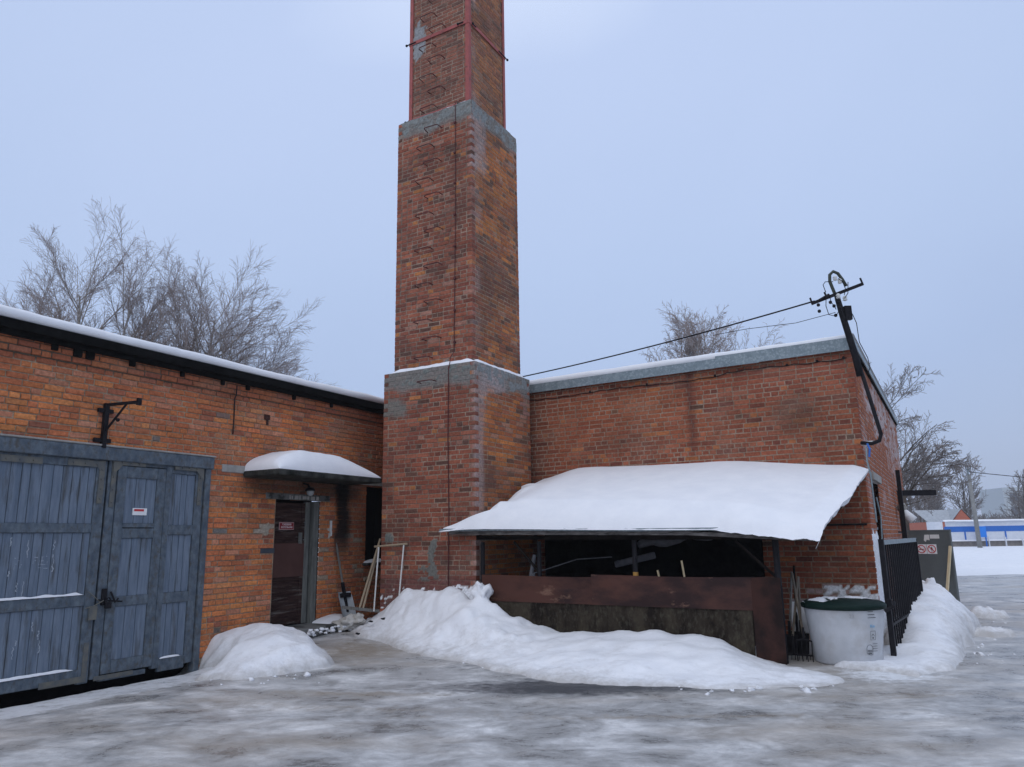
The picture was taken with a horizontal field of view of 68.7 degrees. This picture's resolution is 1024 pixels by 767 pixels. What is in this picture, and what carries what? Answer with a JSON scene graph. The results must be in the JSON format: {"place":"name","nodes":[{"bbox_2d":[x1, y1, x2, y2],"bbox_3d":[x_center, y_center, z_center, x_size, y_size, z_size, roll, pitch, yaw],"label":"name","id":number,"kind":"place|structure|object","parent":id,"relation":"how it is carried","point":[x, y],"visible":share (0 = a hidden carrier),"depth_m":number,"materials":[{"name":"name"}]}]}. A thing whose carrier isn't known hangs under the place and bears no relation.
{"place":"outdoors","nodes":[
{"label":"outdoors","id":0,"kind":"place"},
{"bbox_2d":[0,566,1023,766],"bbox_3d":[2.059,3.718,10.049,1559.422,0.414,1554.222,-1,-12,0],"label":"ground","id":1,"kind":"structure","parent":0,"point":[364,702],"depth_m":6.60,"materials":[{"name":"grey ice"}]},
{"bbox_2d":[0,195,202,348],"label":"birch tree","id":2,"kind":"object","parent":1,"relation":"on","point":[59,309],"visible":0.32,"depth_m":29.43,"materials":[{"name":"grey plant"}]},
{"bbox_2d":[0,315,383,708],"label":"brick garage","id":3,"kind":"structure","parent":1,"relation":"on","point":[156,528],"depth_m":10.01,"materials":[{"name":"brick"}]},
{"bbox_2d":[0,670,71,681],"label":"snow ledge","id":4,"kind":"object","parent":3,"relation":"on","point":[29,676],"visible":1,"depth_m":8.46,"materials":[{"name":"white snow"}]},
{"bbox_2d":[0,593,81,600],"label":"snow ledge","id":5,"kind":"object","parent":3,"relation":"on","point":[41,596],"visible":1,"depth_m":8.62,"materials":[{"name":"white snow"}]},
{"bbox_2d":[93,398,141,447],"bbox_3d":[-4.965,0.491,9.421,0.541,0.610,0.223,-6,-13,22],"label":"wall bracket","id":6,"kind":"object","parent":3,"relation":"attached to","point":[106,411],"depth_m":9.48,"materials":[{"name":"black metal"}]},
{"bbox_2d":[159,654,179,658],"bbox_3d":[-4.568,3.636,9.990,0.030,0.024,0.300,-7,-13,28],"label":"snow ledge","id":7,"kind":"object","parent":3,"relation":"on","point":[169,656],"visible":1,"depth_m":9.98,"materials":[{"name":"white snow"}]},
{"bbox_2d":[0,304,383,403],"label":"snow layer","id":8,"kind":"object","parent":3,"relation":"on","point":[18,314],"visible":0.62,"depth_m":10.25,"materials":[{"name":"white snow"}]},
{"bbox_2d":[270,502,305,624],"bbox_3d":[-3.627,2.898,12.073,0.110,1.930,0.740,-7,-13,28],"label":"entrance door","id":9,"kind":"structure","parent":3,"relation":"in","point":[289,534],"depth_m":12.11,"materials":[{"name":"brown wood"}]},
{"bbox_2d":[303,483,314,495],"bbox_3d":[-3.369,1.750,12.401,0.238,0.228,0.170,-7,-13,28],"label":"bulkhead lamp","id":10,"kind":"object","parent":3,"relation":"attached to","point":[310,490],"visible":1,"depth_m":12.33,"materials":[{"name":"black metal"}]},
{"bbox_2d":[244,469,381,484],"bbox_3d":[-3.179,1.540,12.243,0.760,0.085,2.400,-7,-13,28],"label":"door canopy","id":11,"kind":"object","parent":3,"relation":"attached to","point":[302,476],"visible":1,"depth_m":11.83,"materials":[{"name":"black concrete"}]},
{"bbox_2d":[245,450,380,477],"bbox_3d":[-3.188,1.324,12.293,0.745,0.351,2.375,-7,-13,28],"label":"snow layer","id":12,"kind":"object","parent":11,"relation":"on","point":[302,460],"visible":0.94,"depth_m":11.69,"materials":[{"name":"white snow"}]},
{"bbox_2d":[363,559,380,562],"bbox_3d":[-2.459,3.270,13.853,0.120,0.063,0.750,-7,-13,28],"label":"snow ledge","id":13,"kind":"object","parent":3,"relation":"on","point":[370,561],"visible":0.35,"depth_m":13.61,"materials":[{"name":"white snow"}]},
{"bbox_2d":[362,488,381,565],"bbox_3d":[-2.520,2.687,14.102,0.290,1.410,0.980,-7,-13,28],"label":"window","id":14,"kind":"structure","parent":3,"relation":"in","point":[373,524],"depth_m":14.11,"materials":[{"name":"glass"}]},
{"bbox_2d":[108,236,319,375],"bbox_3d":[-13.157,0.760,31.546,10.095,14.870,8.118,-1,-12,0],"label":"birch tree","id":15,"kind":"object","parent":1,"relation":"on","point":[205,310],"visible":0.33,"depth_m":31.13,"materials":[{"name":"grey plant"}]},
{"bbox_2d":[194,623,334,680],"bbox_3d":[-3.361,3.716,10.055,2.175,0.882,3.169,4,-13,-22],"label":"snow heap","id":16,"kind":"object","parent":1,"relation":"on","point":[254,650],"visible":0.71,"depth_m":9.42,"materials":[{"name":"white snow"}]},
{"bbox_2d":[192,314,338,385],"bbox_3d":[-11.079,2.713,32.145,5.200,11.205,5.027,-10,-15,36],"label":"birch tree","id":17,"kind":"object","parent":1,"relation":"on","point":[276,358],"visible":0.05,"depth_m":32.63,"materials":[{"name":"grey plant"}]},
{"bbox_2d":[312,614,341,623],"bbox_3d":[-2.973,3.919,12.500,0.350,0.103,0.650,-7,-13,28],"label":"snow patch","id":18,"kind":"object","parent":1,"relation":"on","point":[328,619],"visible":0.64,"depth_m":12.37,"materials":[{"name":"white snow"}]},
{"bbox_2d":[336,543,355,616],"bbox_3d":[-2.900,3.373,12.829,0.368,1.264,0.340,-7,-13,28],"label":"snow shovel","id":19,"kind":"object","parent":18,"relation":"on","point":[345,598],"visible":0.77,"depth_m":12.77,"materials":[{"name":"grey plastic"}]},
{"bbox_2d":[307,625,351,636],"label":"icy snow scraps","id":20,"kind":"object","parent":1,"relation":"on","point":[310,632],"visible":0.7,"depth_m":11.76,"materials":[{"name":"white snow"}]},
{"bbox_2d":[331,613,365,630],"bbox_3d":[-2.660,3.888,12.237,0.568,0.274,0.498,-1,-12,0],"label":"crumpled sack","id":21,"kind":"object","parent":1,"relation":"on","point":[351,621],"visible":0.94,"depth_m":12.16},
{"bbox_2d":[380,0,532,611],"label":"brick chimney","id":22,"kind":"object","parent":1,"relation":"on","point":[456,443],"visible":0.85,"depth_m":13.30,"materials":[{"name":"red brick"}]},
{"bbox_2d":[391,358,523,377],"bbox_3d":[-0.974,-0.153,13.713,1.890,0.095,1.838,-8,-13,29],"label":"snow ledge","id":23,"kind":"object","parent":22,"relation":"on","point":[442,364],"visible":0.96,"depth_m":12.94,"materials":[{"name":"white snow"}]},
{"bbox_2d":[349,586,844,688],"bbox_3d":[0.383,3.432,10.438,8.414,1.051,3.505,-10,-15,38],"label":"snow heap","id":24,"kind":"object","parent":1,"relation":"on","point":[450,623],"visible":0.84,"depth_m":9.43,"materials":[{"name":"white snow"}]},
{"bbox_2d":[342,538,380,612],"bbox_3d":[-2.501,3.236,12.613,0.688,1.220,0.214,8,-15,-37],"label":"wooden scraper","id":25,"kind":"object","parent":24,"relation":"on","point":[369,578],"visible":0.92,"depth_m":12.60,"materials":[{"name":"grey wood"}]},
{"bbox_2d":[373,543,407,610],"bbox_3d":[-2.047,3.224,12.479,0.682,1.108,0.090,-7,-13,27],"label":"pipe frame","id":26,"kind":"object","parent":24,"relation":"on","point":[399,544],"visible":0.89,"depth_m":12.52,"materials":[{"name":"beige metal"}]},
{"bbox_2d":[470,581,493,598],"bbox_3d":[-0.459,3.181,11.353,0.299,0.373,0.344,-9,-14,35],"label":"snow lump","id":27,"kind":"object","parent":24,"relation":"on","point":[481,589],"visible":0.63,"depth_m":11.29,"materials":[{"name":"white snow"}]},
{"bbox_2d":[189,619,1022,694],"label":"snow crumbs","id":28,"kind":"object","parent":1,"relation":"on","point":[805,689],"visible":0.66,"depth_m":7.75,"materials":[{"name":"white snow"}]},
{"bbox_2d":[439,476,865,664],"bbox_3d":[2.018,2.737,11.262,6.020,2.600,2.390,-8,-14,32],"label":"lean to shed","id":29,"kind":"object","parent":1,"relation":"on","point":[723,588],"visible":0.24,"depth_m":10.52,"materials":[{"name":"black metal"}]},
{"bbox_2d":[529,554,611,575],"bbox_3d":[0.893,2.803,11.503,1.282,0.367,0.112,-1,-12,1],"label":"rag and wire","id":30,"kind":"object","parent":29,"relation":"hanging from","point":[531,573],"visible":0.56,"depth_m":11.52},
{"bbox_2d":[614,552,655,567],"bbox_3d":[1.899,2.726,11.578,0.700,0.100,0.040,-21,-20,28],"label":"folded tarpaulin","id":31,"kind":"object","parent":29,"relation":"in","point":[641,558],"visible":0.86,"depth_m":11.54,"materials":[{"name":"grey fabric"}]},
{"bbox_2d":[439,461,868,547],"bbox_3d":[2.000,1.792,11.405,6.060,1.401,2.480,-8,-14,32],"label":"snow layer","id":32,"kind":"object","parent":29,"relation":"on","point":[789,501],"visible":1,"depth_m":10.74,"materials":[{"name":"white snow"}]},
{"bbox_2d":[637,531,725,547],"bbox_3d":[2.714,2.209,10.906,1.934,0.358,0.171,-8,-14,32],"label":"wrapped pipe","id":33,"kind":"object","parent":29,"relation":"hanging from","point":[658,543],"visible":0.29,"depth_m":11.12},
{"bbox_2d":[681,560,684,576],"bbox_3d":[2.366,2.856,10.087,0.143,0.924,0.040,-6,-13,22],"label":"wooden stick","id":34,"kind":"object","parent":29,"relation":"in","point":[683,572],"visible":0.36,"depth_m":10.16,"materials":[{"name":"brown wood"}]},
{"bbox_2d":[529,337,903,639],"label":"brick boiler house","id":35,"kind":"structure","parent":1,"relation":"on","point":[806,403],"depth_m":12.14,"materials":[{"name":"red brick"}]},
{"bbox_2d":[529,333,895,416],"bbox_3d":[4.974,0.473,17.097,6.651,0.150,9.909,-8,-14,32],"label":"snow layer","id":36,"kind":"object","parent":35,"relation":"on","point":[634,367],"visible":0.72,"depth_m":12.86,"materials":[{"name":"white snow"}]},
{"bbox_2d":[809,270,882,521],"bbox_3d":[4.906,0.109,10.872,0.852,3.752,0.383,5,-13,-25],"label":"electric mast","id":37,"kind":"object","parent":35,"relation":"attached to","point":[845,314],"visible":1,"depth_m":11.05,"materials":[{"name":"black metal"}]},
{"bbox_2d":[523,300,814,376],"bbox_3d":[-0.348,-0.167,15.379,13.072,0.312,0.024,-11,-16,41],"label":"overhead cable","id":38,"kind":"object","parent":37,"relation":"attached to","point":[675,339],"visible":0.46,"depth_m":12.56,"materials":[{"name":"black rubber"}]},
{"bbox_2d":[715,312,835,334],"bbox_3d":[4.086,-0.923,11.845,0.009,0.130,2.089,9,-16,-41],"label":"overhead wire","id":39,"kind":"object","parent":37,"relation":"attached to","point":[776,325],"visible":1,"depth_m":11.76,"materials":[{"name":"black metal"}]},
{"bbox_2d":[896,503,916,522],"bbox_3d":[8.294,2.761,15.954,0.573,0.446,0.214,-7,-13,27],"label":"wall floodlight","id":40,"kind":"object","parent":35,"relation":"attached to","point":[910,517],"depth_m":15.83,"materials":[{"name":"metal"}]},
{"bbox_2d":[786,571,797,655],"bbox_3d":[3.695,3.024,9.904,0.200,1.028,0.464,-8,-14,32],"label":"spade","id":41,"kind":"object","parent":1,"relation":"on","point":[789,641],"visible":0.58,"depth_m":9.68,"materials":[{"name":"grey wood"}]},
{"bbox_2d":[791,565,804,633],"bbox_3d":[3.862,3.019,10.098,0.200,1.087,0.464,-8,-14,32],"label":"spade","id":42,"kind":"object","parent":1,"relation":"on","point":[796,621],"visible":0.12,"depth_m":9.97,"materials":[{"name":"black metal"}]},
{"bbox_2d":[788,576,811,659],"bbox_3d":[3.622,2.990,9.604,0.440,0.989,0.469,-8,-14,32],"label":"garden rake","id":43,"kind":"object","parent":1,"relation":"on","point":[794,616],"visible":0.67,"depth_m":9.45,"materials":[{"name":"black metal"}]},
{"bbox_2d":[794,577,808,653],"bbox_3d":[3.837,3.048,9.898,0.200,0.957,0.414,-8,-14,32],"label":"spade","id":44,"kind":"object","parent":1,"relation":"on","point":[804,650],"visible":0.62,"depth_m":9.67,"materials":[{"name":"black metal"}]},
{"bbox_2d":[791,573,813,661],"bbox_3d":[3.611,2.950,9.529,0.182,1.031,0.675,-2,-12,6],"label":"garden fork","id":45,"kind":"object","parent":1,"relation":"on","point":[798,607],"visible":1,"depth_m":9.33,"materials":[{"name":"black metal"}]},
{"bbox_2d":[800,596,895,664],"bbox_3d":[4.112,3.011,9.182,1.029,0.756,0.980,-3,-12,12],"label":"plastic tub","id":46,"kind":"object","parent":1,"relation":"on","point":[847,628],"visible":0.98,"depth_m":8.85,"materials":[{"name":"white plastic"}]},
{"bbox_2d":[878,538,922,655],"bbox_3d":[5.522,2.951,10.465,0.080,1.550,3.229,-9,-14,34],"label":"metal fence","id":47,"kind":"object","parent":1,"relation":"on","point":[900,563],"visible":0.64,"depth_m":10.03,"materials":[{"name":"black metal"}]},
{"bbox_2d":[895,470,907,537],"bbox_3d":[7.624,3.231,15.585,1.366,2.850,0.113,1,-12,-9],"label":"black rail post","id":48,"kind":"object","parent":1,"relation":"on","point":[901,505],"visible":0.36,"depth_m":15.80,"materials":[{"name":"metal"}]},
{"bbox_2d":[833,583,981,676],"bbox_3d":[6.129,3.562,11.276,1.967,0.944,7.642,-8,-14,30],"label":"snow heap","id":49,"kind":"object","parent":1,"relation":"on","point":[943,623],"visible":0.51,"depth_m":9.65,"materials":[{"name":"white snow"}]},
{"bbox_2d":[922,578,941,586],"bbox_3d":[6.880,3.365,12.291,0.296,0.359,0.336,-1,-12,0],"label":"snow lump","id":50,"kind":"object","parent":49,"relation":"on","point":[931,581],"visible":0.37,"depth_m":12.23,"materials":[{"name":"white snow"}]},
{"bbox_2d":[946,546,951,591],"bbox_3d":[7.574,3.310,13.000,0.346,0.960,0.040,5,-13,-28],"label":"wooden lath","id":51,"kind":"object","parent":49,"relation":"on","point":[948,567],"visible":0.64,"depth_m":13.03,"materials":[{"name":"brown wood"}]},
{"bbox_2d":[896,490,935,538],"bbox_3d":[8.989,3.610,16.584,1.060,2.470,0.100,-1,-12,0],"label":"bracket post","id":52,"kind":"object","parent":1,"relation":"on","point":[905,493],"visible":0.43,"depth_m":16.77,"materials":[{"name":"black metal"}]},
{"bbox_2d":[878,364,982,515],"bbox_3d":[12.742,2.806,27.021,6.860,8.176,5.335,-1,-12,0],"label":"bare tree","id":53,"kind":"object","parent":1,"relation":"on","point":[923,462],"visible":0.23,"depth_m":26.08,"materials":[{"name":"grey plant"}]},
{"bbox_2d":[907,529,959,601],"bbox_3d":[7.570,3.424,13.439,0.094,1.565,0.740,9,-15,-39],"label":"steel door leaf","id":54,"kind":"object","parent":1,"relation":"on","point":[933,546],"visible":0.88,"depth_m":13.44,"materials":[{"name":"black metal"}]},
{"bbox_2d":[970,606,1009,618],"bbox_3d":[8.689,4.281,13.694,1.140,0.424,0.870,-1,-12,0],"label":"snow clod","id":55,"kind":"object","parent":1,"relation":"on","point":[987,612],"visible":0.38,"depth_m":13.60,"materials":[{"name":"white snow"}]},
{"bbox_2d":[975,626,1016,637],"bbox_3d":[7.257,3.874,11.398,1.170,0.344,0.840,-1,-12,0],"label":"snow clod","id":56,"kind":"object","parent":1,"relation":"on","point":[992,632],"visible":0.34,"depth_m":11.29,"materials":[{"name":"white snow"}]},
{"bbox_2d":[0,0,1023,538],"label":"sky","id":57,"kind":"structure","parent":0,"point":[702,155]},
{"bbox_2d":[318,546,1023,575],"bbox_3d":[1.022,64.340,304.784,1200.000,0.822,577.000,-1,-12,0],"label":"snow field","id":58,"kind":"structure","parent":0,"point":[989,560],"depth_m":32.92,"materials":[{"name":"white snow"}]},
{"bbox_2d":[646,345,693,361],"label":"bare tree","id":59,"kind":"object","parent":58,"relation":"on","point":[660,353],"visible":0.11,"depth_m":61.24,"materials":[{"name":"grey plant"}]},
{"bbox_2d":[639,299,740,360],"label":"birch tree","id":60,"kind":"object","parent":58,"relation":"on","point":[692,344],"visible":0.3,"depth_m":61.73,"materials":[{"name":"grey plant"}]},
{"bbox_2d":[705,318,785,351],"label":"bare tree","id":61,"kind":"object","parent":58,"relation":"on","point":[760,340],"visible":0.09,"depth_m":63.21,"materials":[{"name":"plant"}]},
{"bbox_2d":[903,456,923,522],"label":"bare tree","id":62,"kind":"object","parent":58,"relation":"on","point":[910,507],"visible":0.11,"depth_m":72.33,"materials":[{"name":"brown plant"}]},
{"bbox_2d":[903,461,946,522],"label":"bare tree","id":63,"kind":"object","parent":58,"relation":"on","point":[928,507],"visible":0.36,"depth_m":66.90,"materials":[{"name":"brown plant"}]},
{"bbox_2d":[916,479,948,509],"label":"bare tree","id":64,"kind":"object","parent":58,"relation":"on","point":[941,505],"visible":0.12,"depth_m":75.06,"materials":[{"name":"brown plant"}]},
{"bbox_2d":[921,471,947,509],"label":"bare tree","id":65,"kind":"object","parent":58,"relation":"on","point":[937,496],"visible":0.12,"depth_m":75.83,"materials":[{"name":"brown plant"}]},
{"bbox_2d":[909,508,972,529],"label":"brick house","id":66,"kind":"structure","parent":58,"relation":"on","point":[949,514],"depth_m":59.78,"materials":[{"name":"stone"}]},
{"bbox_2d":[942,479,985,517],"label":"bare tree","id":67,"kind":"object","parent":58,"relation":"on","point":[960,506],"visible":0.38,"depth_m":78.48,"materials":[{"name":"brown plant"}]},
{"bbox_2d":[942,451,987,516],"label":"bare tree","id":68,"kind":"object","parent":58,"relation":"on","point":[965,505],"visible":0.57,"depth_m":73.50,"materials":[{"name":"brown plant"}]},
{"bbox_2d":[907,505,1023,522],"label":"thicket","id":69,"kind":"object","parent":58,"relation":"on","point":[994,517],"visible":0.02,"depth_m":89.27,"materials":[{"name":"plant"}]},
{"bbox_2d":[965,468,982,547],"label":"street lamp","id":70,"kind":"object","parent":58,"relation":"on","point":[976,525],"visible":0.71,"depth_m":41.27,"materials":[{"name":"grey metal"}]},
{"bbox_2d":[971,472,1023,477],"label":"overhead wire","id":71,"kind":"object","parent":70,"relation":"attached to","point":[996,474],"visible":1,"depth_m":42.25,"materials":[{"name":"black metal"}]},
{"bbox_2d":[926,519,1023,546],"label":"rink boards","id":72,"kind":"object","parent":58,"relation":"on","point":[1004,532],"visible":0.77,"depth_m":43.89,"materials":[{"name":"plastic"}]},
{"bbox_2d":[979,526,987,545],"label":"blue board sign","id":73,"kind":"object","parent":58,"relation":"on","point":[983,533],"visible":0.43,"depth_m":43.34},
{"bbox_2d":[979,487,1022,518],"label":"apartment block","id":74,"kind":"structure","parent":58,"relation":"on","point":[995,498],"depth_m":130.76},
{"bbox_2d":[998,477,1023,518],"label":"bare tree","id":75,"kind":"object","parent":58,"relation":"on","point":[1017,508],"visible":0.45,"depth_m":73.59,"materials":[{"name":"brown plant"}]},
{"bbox_2d":[1003,469,1023,517],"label":"bare tree","id":76,"kind":"object","parent":58,"relation":"on","point":[1019,499],"visible":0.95,"depth_m":67.81,"materials":[{"name":"brown plant"}]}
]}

